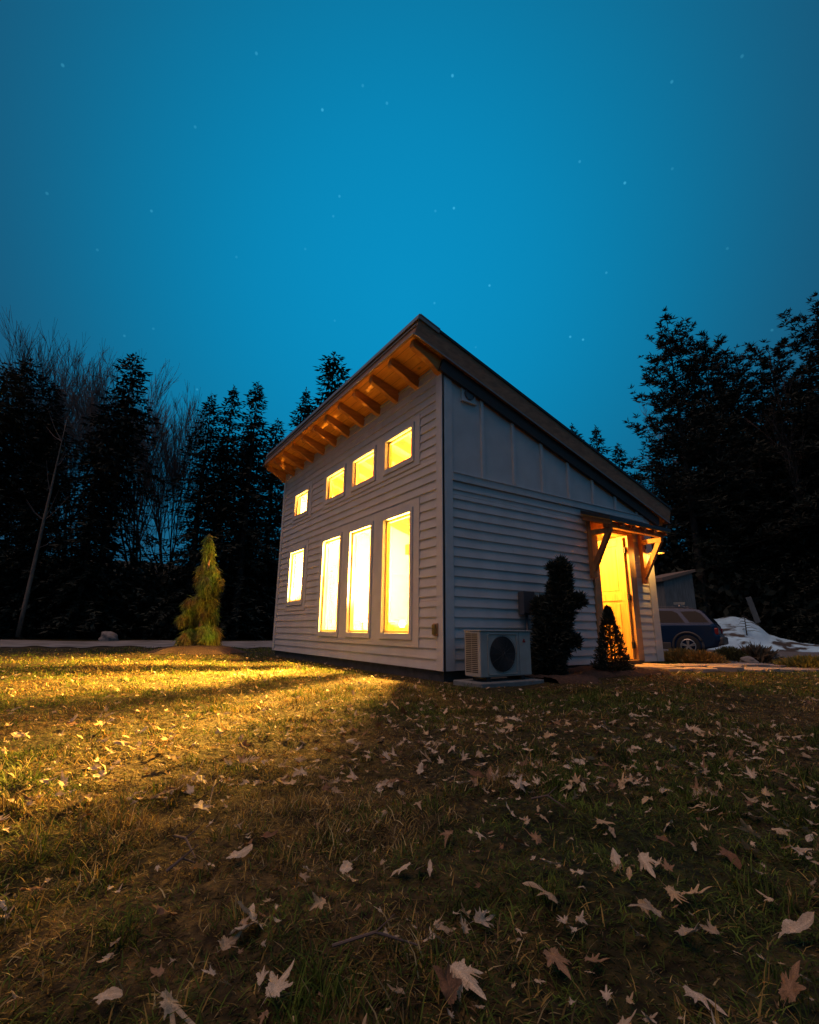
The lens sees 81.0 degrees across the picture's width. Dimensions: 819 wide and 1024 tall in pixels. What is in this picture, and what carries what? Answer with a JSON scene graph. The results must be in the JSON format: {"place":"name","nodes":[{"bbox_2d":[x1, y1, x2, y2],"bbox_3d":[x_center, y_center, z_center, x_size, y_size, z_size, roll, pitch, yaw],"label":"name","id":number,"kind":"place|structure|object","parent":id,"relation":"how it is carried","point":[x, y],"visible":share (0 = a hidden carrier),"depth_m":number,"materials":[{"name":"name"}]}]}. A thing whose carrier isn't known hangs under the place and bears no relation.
{"place":"outdoors","nodes":[
{"label":"outdoors","id":0,"kind":"place"},
{"bbox_2d":[0,640,271,647],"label":"gravel road","id":1,"kind":"structure","parent":0,"point":[140,643],"depth_m":17.12,"materials":[{"name":"gravel"}]},
{"bbox_2d":[0,552,818,1023],"bbox_3d":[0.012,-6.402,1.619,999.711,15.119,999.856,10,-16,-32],"label":"ground","id":2,"kind":"structure","parent":0,"point":[626,890],"depth_m":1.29,"materials":[{"name":"plant"}]},
{"bbox_2d":[0,362,55,638],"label":"spruce","id":3,"kind":"object","parent":2,"relation":"on","point":[4,389],"visible":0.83,"depth_m":24.61,"materials":[{"name":"green plant"}]},
{"bbox_2d":[0,357,66,635],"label":"spruce","id":4,"kind":"object","parent":2,"relation":"on","point":[24,400],"visible":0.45,"depth_m":26.63,"materials":[{"name":"green plant"}]},
{"bbox_2d":[0,381,80,574],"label":"spruce","id":5,"kind":"object","parent":2,"relation":"on","point":[54,402],"visible":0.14,"depth_m":29.75,"materials":[{"name":"green plant"}]},
{"bbox_2d":[0,443,81,638],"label":"evergreen","id":6,"kind":"object","parent":2,"relation":"on","point":[31,521],"visible":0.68,"depth_m":23.64,"materials":[{"name":"green plant"}]},
{"bbox_2d":[15,413,66,636],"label":"birch","id":7,"kind":"object","parent":2,"relation":"on","point":[25,603],"visible":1,"depth_m":21.45,"materials":[{"name":"grey plant"}]},
{"bbox_2d":[0,321,81,547],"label":"bare tree","id":8,"kind":"object","parent":2,"relation":"on","point":[28,349],"visible":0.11,"depth_m":32.86,"materials":[{"name":"brown plant"}]},
{"bbox_2d":[4,350,96,536],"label":"bare tree","id":9,"kind":"object","parent":2,"relation":"on","point":[70,411],"visible":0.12,"depth_m":32.29,"materials":[{"name":"brown plant"}]},
{"bbox_2d":[5,346,115,522],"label":"bare tree","id":10,"kind":"object","parent":2,"relation":"on","point":[73,417],"visible":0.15,"depth_m":36.62,"materials":[{"name":"brown plant"}]},
{"bbox_2d":[0,307,123,563],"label":"bare tree","id":11,"kind":"object","parent":2,"relation":"on","point":[43,374],"visible":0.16,"depth_m":33.83,"materials":[{"name":"brown plant"}]},
{"bbox_2d":[8,468,126,638],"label":"evergreen","id":12,"kind":"object","parent":2,"relation":"on","point":[81,589],"visible":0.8,"depth_m":23.79,"materials":[{"name":"green plant"}]},
{"bbox_2d":[19,400,147,637],"bbox_3d":[-18.802,0.714,27.788,7.650,15.908,7.999,-11,-18,39],"label":"hemlock","id":13,"kind":"object","parent":2,"relation":"on","point":[87,469],"visible":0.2,"depth_m":27.73,"materials":[{"name":"green plant"}]},
{"bbox_2d":[0,353,180,639],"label":"hemlock","id":14,"kind":"object","parent":2,"relation":"on","point":[125,432],"visible":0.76,"depth_m":25.98,"materials":[{"name":"green plant"}]},
{"bbox_2d":[90,986,122,1003],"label":"leaf","id":15,"kind":"object","parent":2,"relation":"on","point":[113,992],"visible":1,"depth_m":0.78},
{"bbox_2d":[98,631,118,640],"bbox_3d":[-12.954,5.461,20.683,0.780,0.636,0.804,7,-15,-25],"label":"rock","id":16,"kind":"object","parent":2,"relation":"on","point":[108,636],"visible":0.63,"depth_m":20.46,"materials":[{"name":"stone"}]},
{"bbox_2d":[42,334,181,636],"bbox_3d":[-18.072,-1.627,29.877,6.886,18.474,10.017,0,-14,3],"label":"bare tree","id":17,"kind":"object","parent":2,"relation":"on","point":[92,407],"visible":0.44,"depth_m":29.09,"materials":[{"name":"brown plant"}]},
{"bbox_2d":[87,378,186,583],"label":"bare tree","id":18,"kind":"object","parent":2,"relation":"on","point":[148,480],"visible":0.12,"depth_m":31.37,"materials":[{"name":"brown plant"}]},
{"bbox_2d":[152,904,177,915],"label":"leaf","id":19,"kind":"object","parent":2,"relation":"on","point":[160,910],"visible":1,"depth_m":0.99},
{"bbox_2d":[122,387,214,576],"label":"bare tree","id":20,"kind":"object","parent":2,"relation":"on","point":[176,465],"visible":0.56,"depth_m":32.51,"materials":[{"name":"brown plant"}]},
{"bbox_2d":[152,983,194,1023],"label":"leaf","id":21,"kind":"object","parent":2,"relation":"on","point":[168,1005],"visible":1,"depth_m":0.74,"materials":[{"name":"plant"}]},
{"bbox_2d":[99,393,253,639],"bbox_3d":[-12.111,-0.048,26.998,7.576,14.847,6.796,-13,-19,43],"label":"spruce","id":22,"kind":"object","parent":2,"relation":"on","point":[192,532],"visible":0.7,"depth_m":26.79,"materials":[{"name":"green plant"}]},
{"bbox_2d":[166,844,198,871],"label":"twig","id":23,"kind":"object","parent":2,"relation":"on","point":[176,863],"visible":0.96,"depth_m":1.17,"materials":[{"name":"brown"}]},
{"bbox_2d":[174,826,199,858],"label":"twig","id":24,"kind":"object","parent":2,"relation":"on","point":[182,837],"visible":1,"depth_m":1.29,"materials":[{"name":"brown"}]},
{"bbox_2d":[146,645,247,654],"bbox_3d":[-4.759,3.101,10.883,2.112,0.160,2.108,10,-16,-32],"label":"mulch mound","id":25,"kind":"object","parent":2,"relation":"on","point":[198,649],"visible":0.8,"depth_m":10.31,"materials":[{"name":"brown soil"}]},
{"bbox_2d":[171,534,224,646],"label":"weeping cypress","id":26,"kind":"object","parent":25,"relation":"on","point":[199,615],"visible":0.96,"depth_m":10.99,"materials":[{"name":"green plant"}]},
{"bbox_2d":[131,385,276,639],"bbox_3d":[-11.098,-0.003,28.975,8.153,16.590,7.124,12,-18,-39],"label":"spruce","id":27,"kind":"object","parent":2,"relation":"on","point":[232,401],"visible":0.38,"depth_m":28.45,"materials":[{"name":"green plant"}]},
{"bbox_2d":[160,445,251,632],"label":"evergreen","id":28,"kind":"object","parent":2,"relation":"on","point":[203,523],"visible":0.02,"depth_m":31.69,"materials":[{"name":"green plant"}]},
{"bbox_2d":[153,382,282,640],"bbox_3d":[-9.281,-0.296,27.492,7.990,15.660,7.169,0,-14,2],"label":"spruce","id":29,"kind":"object","parent":2,"relation":"on","point":[251,450],"visible":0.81,"depth_m":26.88,"materials":[{"name":"green plant"}]},
{"bbox_2d":[215,931,241,952],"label":"leaf","id":30,"kind":"object","parent":2,"relation":"on","point":[225,943],"visible":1,"depth_m":0.90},
{"bbox_2d":[183,430,281,637],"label":"evergreen","id":31,"kind":"object","parent":2,"relation":"on","point":[240,537],"visible":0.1,"depth_m":31.22,"materials":[{"name":"green plant"}]},
{"bbox_2d":[224,844,252,858],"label":"leaf","id":32,"kind":"object","parent":2,"relation":"on","point":[244,851],"visible":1,"depth_m":1.24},
{"bbox_2d":[237,901,262,928],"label":"leaf","id":33,"kind":"object","parent":2,"relation":"on","point":[250,912],"visible":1,"depth_m":0.98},
{"bbox_2d":[221,418,286,638],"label":"evergreen","id":34,"kind":"object","parent":2,"relation":"on","point":[272,485],"visible":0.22,"depth_m":30.93,"materials":[{"name":"green plant"}]},
{"bbox_2d":[261,959,294,1005],"bbox_3d":[-0.222,0.785,0.799,0.053,0.015,0.088,-1,-3,27],"label":"leaf","id":35,"kind":"object","parent":2,"relation":"on","point":[275,986],"visible":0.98,"depth_m":0.80,"materials":[{"name":"plant"}]},
{"bbox_2d":[248,387,316,637],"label":"fir","id":36,"kind":"object","parent":2,"relation":"on","point":[305,398],"visible":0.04,"depth_m":34.22,"materials":[{"name":"green plant"}]},
{"bbox_2d":[248,351,349,636],"bbox_3d":[-5.807,-1.286,34.633,11.486,23.243,12.309,-8,-16,31],"label":"fir","id":37,"kind":"object","parent":2,"relation":"on","point":[329,375],"visible":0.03,"depth_m":36.61,"materials":[{"name":"green plant"}]},
{"bbox_2d":[309,892,326,910],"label":"leaf","id":38,"kind":"object","parent":2,"relation":"on","point":[321,901],"visible":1,"depth_m":1.00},
{"bbox_2d":[340,860,352,874],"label":"leaf","id":39,"kind":"object","parent":2,"relation":"on","point":[345,866],"visible":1,"depth_m":1.18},
{"bbox_2d":[332,913,417,947],"bbox_3d":[-0.064,0.787,0.904,0.161,0.054,0.006,1,-14,-3],"label":"twig","id":40,"kind":"object","parent":2,"relation":"on","point":[342,942],"visible":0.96,"depth_m":0.90,"materials":[{"name":"brown"}]},
{"bbox_2d":[0,653,818,1023],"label":"leaf litter","id":41,"kind":"object","parent":2,"relation":"on","point":[606,993],"visible":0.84,"depth_m":1.99,"materials":[{"name":"plant"}]},
{"bbox_2d":[0,534,818,644],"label":"undergrowth","id":42,"kind":"object","parent":2,"relation":"on","point":[730,597],"visible":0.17,"depth_m":26.56,"materials":[{"name":"green"}]},
{"bbox_2d":[435,922,455,933],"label":"leaf","id":43,"kind":"object","parent":2,"relation":"on","point":[443,928],"visible":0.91,"depth_m":0.96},
{"bbox_2d":[432,958,461,1020],"bbox_3d":[0.064,0.792,0.798,0.060,0.011,0.088,26,13,-6],"label":"leaf","id":44,"kind":"object","parent":2,"relation":"on","point":[449,985],"visible":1,"depth_m":0.81,"materials":[{"name":"plant"}]},
{"bbox_2d":[444,958,485,1001],"bbox_3d":[0.091,0.812,0.834,0.065,0.028,0.116,-31,0,-36],"label":"leaf","id":45,"kind":"object","parent":2,"relation":"on","point":[461,970],"visible":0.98,"depth_m":0.83,"materials":[{"name":"plant"}]},
{"bbox_2d":[262,313,671,681],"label":"house","id":46,"kind":"structure","parent":2,"relation":"on","point":[428,473],"depth_m":7.33,"materials":[{"name":"paint"}]},
{"bbox_2d":[286,546,305,605],"bbox_3d":[-2.360,1.372,10.175,0.131,1.198,0.880,10,-16,-32],"label":"window","id":47,"kind":"structure","parent":46,"relation":"in","point":[296,570],"depth_m":10.29,"materials":[{"name":"glass"}]},
{"bbox_2d":[293,486,309,520],"bbox_3d":[-2.321,-0.171,10.518,0.131,0.607,0.830,10,-16,-32],"label":"window","id":48,"kind":"structure","parent":46,"relation":"in","point":[302,501],"depth_m":10.59,"materials":[{"name":"glass"}]},
{"bbox_2d":[317,532,342,636],"bbox_3d":[-1.399,1.325,8.693,0.131,1.802,0.851,10,-16,-32],"label":"window","id":49,"kind":"structure","parent":46,"relation":"in","point":[329,597],"depth_m":8.78,"materials":[{"name":"glass"}]},
{"bbox_2d":[324,463,346,504],"bbox_3d":[-1.366,-0.503,9.120,0.131,0.607,0.880,10,-16,-32],"label":"window","id":50,"kind":"structure","parent":46,"relation":"in","point":[335,486],"depth_m":9.18,"materials":[{"name":"glass"}]},
{"bbox_2d":[344,521,373,637],"bbox_3d":[-0.776,1.108,7.781,0.131,1.802,0.852,10,-16,-32],"label":"window","id":51,"kind":"structure","parent":46,"relation":"in","point":[360,555],"depth_m":7.85,"materials":[{"name":"glass"}]},
{"bbox_2d":[350,445,376,491],"bbox_3d":[-0.749,-0.718,8.217,0.131,0.607,0.870,10,-16,-32],"label":"window","id":52,"kind":"structure","parent":46,"relation":"in","point":[365,474],"depth_m":8.26,"materials":[{"name":"glass"}]},
{"bbox_2d":[378,507,412,639],"bbox_3d":[-0.156,0.892,6.875,0.131,1.802,0.854,10,-16,-32],"label":"window","id":53,"kind":"structure","parent":46,"relation":"in","point":[397,581],"depth_m":6.93,"materials":[{"name":"glass"}]},
{"bbox_2d":[383,422,414,475],"bbox_3d":[-0.128,-0.934,7.310,0.131,0.607,0.860,10,-16,-32],"label":"window","id":54,"kind":"structure","parent":46,"relation":"in","point":[398,453],"depth_m":7.34,"materials":[{"name":"glass"}]},
{"bbox_2d":[518,591,534,630],"bbox_3d":[1.607,1.572,6.469,0.224,0.992,0.151,10,-16,-32],"label":"utility box","id":55,"kind":"object","parent":46,"relation":"attached to","point":[524,599],"visible":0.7,"depth_m":6.50,"materials":[{"name":"grey paint"}]},
{"bbox_2d":[598,538,635,658],"bbox_3d":[3.489,1.503,8.408,0.059,2.020,0.840,8,-16,-29],"label":"door","id":56,"kind":"structure","parent":46,"relation":"in","point":[613,572],"depth_m":8.27,"materials":[{"name":"yellow wood"}]},
{"bbox_2d":[470,907,494,928],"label":"leaf","id":57,"kind":"object","parent":2,"relation":"on","point":[479,918],"visible":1,"depth_m":0.98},
{"bbox_2d":[453,677,543,687],"bbox_3d":[1.035,2.013,5.516,0.980,0.162,0.480,10,-16,-32],"label":"equipment pad","id":58,"kind":"object","parent":2,"relation":"on","point":[499,681],"visible":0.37,"depth_m":5.37,"materials":[{"name":"concrete"}]},
{"bbox_2d":[463,630,531,681],"bbox_3d":[1.008,1.695,5.732,0.924,0.551,0.587,10,-16,-32],"label":"heat pump","id":59,"kind":"object","parent":58,"relation":"on","point":[489,654],"visible":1,"depth_m":5.43,"materials":[{"name":"white metal"}]},
{"bbox_2d":[510,774,525,792],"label":"leaf","id":60,"kind":"object","parent":2,"relation":"on","point":[518,783],"visible":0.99,"depth_m":1.80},
{"bbox_2d":[522,881,560,903],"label":"leaf","id":61,"kind":"object","parent":2,"relation":"on","point":[550,896],"visible":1,"depth_m":1.04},
{"bbox_2d":[541,941,571,979],"bbox_3d":[0.271,0.828,0.891,0.053,0.013,0.097,5,-11,-18],"label":"leaf","id":62,"kind":"object","parent":2,"relation":"on","point":[555,956],"visible":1,"depth_m":0.89,"materials":[{"name":"plant"}]},
{"bbox_2d":[579,953,609,961],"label":"leaf","id":63,"kind":"object","parent":2,"relation":"on","point":[592,959],"visible":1,"depth_m":0.89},
{"bbox_2d":[525,664,671,683],"bbox_3d":[2.431,2.147,6.241,2.100,0.208,1.200,10,-16,-32],"label":"mulch bed","id":64,"kind":"object","parent":2,"relation":"on","point":[582,674],"visible":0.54,"depth_m":6.26,"materials":[{"name":"brown soil"}]},
{"bbox_2d":[528,554,589,679],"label":"arborvitae","id":65,"kind":"object","parent":64,"relation":"on","point":[556,639],"visible":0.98,"depth_m":6.16,"materials":[{"name":"green plant"}]},
{"bbox_2d":[590,604,635,670],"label":"dwarf spruce","id":66,"kind":"object","parent":64,"relation":"on","point":[608,620],"visible":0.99,"depth_m":6.58,"materials":[{"name":"green"}]},
{"bbox_2d":[589,425,612,458],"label":"spruce","id":67,"kind":"object","parent":2,"relation":"on","point":[597,439],"visible":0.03,"depth_m":32.47,"materials":[{"name":"green plant"}]},
{"bbox_2d":[610,848,621,867],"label":"leaf","id":68,"kind":"object","parent":2,"relation":"on","point":[615,857],"visible":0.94,"depth_m":1.25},
{"bbox_2d":[609,443,672,574],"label":"spruce","id":69,"kind":"object","parent":2,"relation":"on","point":[619,455],"visible":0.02,"depth_m":32.60,"materials":[{"name":"green plant"}]},
{"bbox_2d":[629,898,663,919],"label":"leaf","id":70,"kind":"object","parent":2,"relation":"on","point":[646,905],"visible":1,"depth_m":0.98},
{"bbox_2d":[637,848,659,877],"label":"leaf","id":71,"kind":"object","parent":2,"relation":"on","point":[644,860],"visible":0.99,"depth_m":1.22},
{"bbox_2d":[632,664,676,668],"bbox_3d":[3.651,2.367,7.255,0.626,0.082,0.674,10,-16,-32],"label":"flagstone","id":72,"kind":"object","parent":2,"relation":"on","point":[648,666],"visible":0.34,"depth_m":7.11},
{"bbox_2d":[660,880,688,902],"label":"leaf","id":73,"kind":"object","parent":2,"relation":"on","point":[672,892],"visible":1,"depth_m":1.06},
{"bbox_2d":[655,569,696,609],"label":"shed","id":74,"kind":"structure","parent":2,"relation":"on","point":[671,588],"depth_m":22.07,"materials":[{"name":"grey"}]},
{"bbox_2d":[645,446,713,573],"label":"evergreen","id":75,"kind":"object","parent":2,"relation":"on","point":[672,545],"visible":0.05,"depth_m":32.98,"materials":[{"name":"green plant"}]},
{"bbox_2d":[660,646,709,663],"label":"juniper","id":76,"kind":"object","parent":2,"relation":"on","point":[670,655],"visible":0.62,"depth_m":8.61,"materials":[{"name":"green plant"}]},
{"bbox_2d":[635,375,738,517],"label":"bare tree","id":77,"kind":"object","parent":2,"relation":"on","point":[667,425],"visible":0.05,"depth_m":38.65,"materials":[{"name":"brown plant"}]},
{"bbox_2d":[674,921,702,935],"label":"leaf","id":78,"kind":"object","parent":2,"relation":"on","point":[682,931],"visible":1,"depth_m":0.94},
{"bbox_2d":[614,305,771,613],"bbox_3d":[17.399,-2.661,29.829,8.592,21.434,8.713,-2,-14,10],"label":"pine","id":79,"kind":"object","parent":2,"relation":"on","point":[672,401],"visible":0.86,"depth_m":29.41,"materials":[{"name":"green plant"}]},
{"bbox_2d":[679,884,711,895],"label":"leaf","id":80,"kind":"object","parent":2,"relation":"on","point":[691,891],"visible":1,"depth_m":1.07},
{"bbox_2d":[674,981,726,1015],"bbox_3d":[0.468,0.792,0.784,0.044,0.015,0.103,25,-25,-24],"label":"leaf","id":81,"kind":"object","parent":2,"relation":"on","point":[697,996],"visible":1,"depth_m":0.78,"materials":[{"name":"plant"}]},
{"bbox_2d":[684,667,717,671],"bbox_3d":[4.234,2.305,6.965,0.424,0.082,0.466,-8,-16,30],"label":"flagstone","id":82,"kind":"object","parent":2,"relation":"on","point":[702,669],"visible":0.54,"depth_m":6.83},
{"bbox_2d":[663,459,740,616],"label":"evergreen","id":83,"kind":"object","parent":2,"relation":"on","point":[686,518],"visible":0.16,"depth_m":29.90,"materials":[{"name":"green plant"}]},
{"bbox_2d":[677,649,730,663],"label":"juniper","id":84,"kind":"object","parent":2,"relation":"on","point":[706,657],"visible":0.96,"depth_m":8.21,"materials":[{"name":"green plant"}]},
{"bbox_2d":[707,665,743,671],"bbox_3d":[4.646,2.321,7.093,0.468,0.082,0.450,-4,-15,19],"label":"flagstone","id":85,"kind":"object","parent":2,"relation":"on","point":[725,668],"visible":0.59,"depth_m":6.91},
{"bbox_2d":[677,407,779,630],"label":"evergreen","id":86,"kind":"object","parent":2,"relation":"on","point":[711,519],"visible":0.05,"depth_m":31.28,"materials":[{"name":"green plant"}]},
{"bbox_2d":[718,846,741,868],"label":"leaf","id":87,"kind":"object","parent":2,"relation":"on","point":[730,855],"visible":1,"depth_m":1.28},
{"bbox_2d":[655,330,806,609],"bbox_3d":[18.857,-2.119,29.451,8.826,20.240,9.102,9,-16,-29],"label":"pine","id":88,"kind":"object","parent":2,"relation":"on","point":[712,546],"visible":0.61,"depth_m":28.16,"materials":[{"name":"green plant"}]},
{"bbox_2d":[714,646,748,660],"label":"box shrub","id":89,"kind":"object","parent":2,"relation":"on","point":[731,653],"visible":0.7,"depth_m":11.23,"materials":[{"name":"green plant"}]},
{"bbox_2d":[739,656,758,662],"bbox_3d":[7.667,3.382,10.855,0.306,0.240,0.361,1,-14,-2],"label":"rock","id":90,"kind":"object","parent":2,"relation":"on","point":[747,659],"visible":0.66,"depth_m":10.75,"materials":[{"name":"stone"}]},
{"bbox_2d":[734,818,765,839],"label":"leaf","id":91,"kind":"object","parent":2,"relation":"on","point":[747,828],"visible":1,"depth_m":1.39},
{"bbox_2d":[689,344,818,615],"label":"pine","id":92,"kind":"object","parent":2,"relation":"on","point":[750,414],"visible":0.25,"depth_m":28.59,"materials":[{"name":"green plant"}]},
{"bbox_2d":[699,454,818,636],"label":"evergreen","id":93,"kind":"object","parent":2,"relation":"on","point":[736,542],"visible":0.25,"depth_m":27.70,"materials":[{"name":"green plant"}]},
{"bbox_2d":[737,642,784,663],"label":"dry grass tuft","id":94,"kind":"object","parent":2,"relation":"on","point":[761,654],"visible":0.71,"depth_m":11.09,"materials":[{"name":"brown plant"}]},
{"bbox_2d":[707,617,818,651],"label":"snow bank","id":95,"kind":"structure","parent":2,"relation":"on","point":[737,636],"depth_m":21.18,"materials":[{"name":"snow"}]},
{"bbox_2d":[746,596,760,622],"bbox_3d":[17.809,5.066,24.870,0.573,1.363,0.050,1,-14,0],"label":"board","id":96,"kind":"object","parent":95,"relation":"in","point":[752,608],"visible":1,"depth_m":24.85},
{"bbox_2d":[722,412,803,640],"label":"evergreen","id":97,"kind":"object","parent":2,"relation":"on","point":[776,561],"visible":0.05,"depth_m":27.78,"materials":[{"name":"green plant"}]},
{"bbox_2d":[716,337,818,573],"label":"pine","id":98,"kind":"object","parent":2,"relation":"on","point":[763,375],"visible":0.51,"depth_m":27.61,"materials":[{"name":"green plant"}]},
{"bbox_2d":[738,442,818,643],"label":"evergreen","id":99,"kind":"object","parent":2,"relation":"on","point":[793,573],"visible":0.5,"depth_m":25.67,"materials":[{"name":"green plant"}]},
{"bbox_2d":[742,347,818,554],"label":"evergreen","id":100,"kind":"object","parent":2,"relation":"on","point":[782,436],"visible":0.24,"depth_m":26.88,"materials":[{"name":"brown plant"}]},
{"bbox_2d":[751,290,818,580],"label":"pine","id":101,"kind":"object","parent":2,"relation":"on","point":[811,343],"visible":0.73,"depth_m":26.46,"materials":[{"name":"green plant"}]},
{"bbox_2d":[753,377,818,644],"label":"evergreen","id":102,"kind":"object","parent":2,"relation":"on","point":[815,539],"visible":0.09,"depth_m":26.66,"materials":[{"name":"green plant"}]},
{"bbox_2d":[778,960,805,1009],"bbox_3d":[0.608,0.761,0.767,0.012,0.090,0.049,38,-23,4],"label":"leaf","id":103,"kind":"object","parent":2,"relation":"on","point":[791,988],"visible":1,"depth_m":0.77,"materials":[{"name":"plant"}]},
{"bbox_2d":[771,912,813,938],"bbox_3d":[0.774,0.836,0.969,0.100,0.034,0.037,-24,-7,9],"label":"leaf","id":104,"kind":"object","parent":2,"relation":"on","point":[805,921],"visible":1,"depth_m":0.97,"materials":[{"name":"plant"}]},
{"bbox_2d":[797,327,818,513],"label":"pine","id":105,"kind":"object","parent":2,"relation":"on","point":[810,501],"visible":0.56,"depth_m":24.58,"materials":[{"name":"green plant"}]},
{"bbox_2d":[0,0,818,565],"label":"sky","id":106,"kind":"structure","parent":0,"point":[238,193],"materials":[{"name":"blue"}]},
{"bbox_2d":[663,649,818,663],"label":"driveway","id":107,"kind":"structure","parent":0,"point":[785,653],"depth_m":17.77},
{"bbox_2d":[659,602,728,650],"bbox_3d":[7.845,3.900,15.996,4.504,1.640,1.816,-9,-17,35],"label":"parked car","id":108,"kind":"object","parent":107,"relation":"on","point":[692,628],"visible":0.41,"depth_m":14.61,"materials":[{"name":"blue paint"}]},
{"bbox_2d":[773,654,818,668],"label":"ornamental grass","id":109,"kind":"object","parent":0,"point":[808,661],"depth_m":8.06,"materials":[{"name":"green plant"}]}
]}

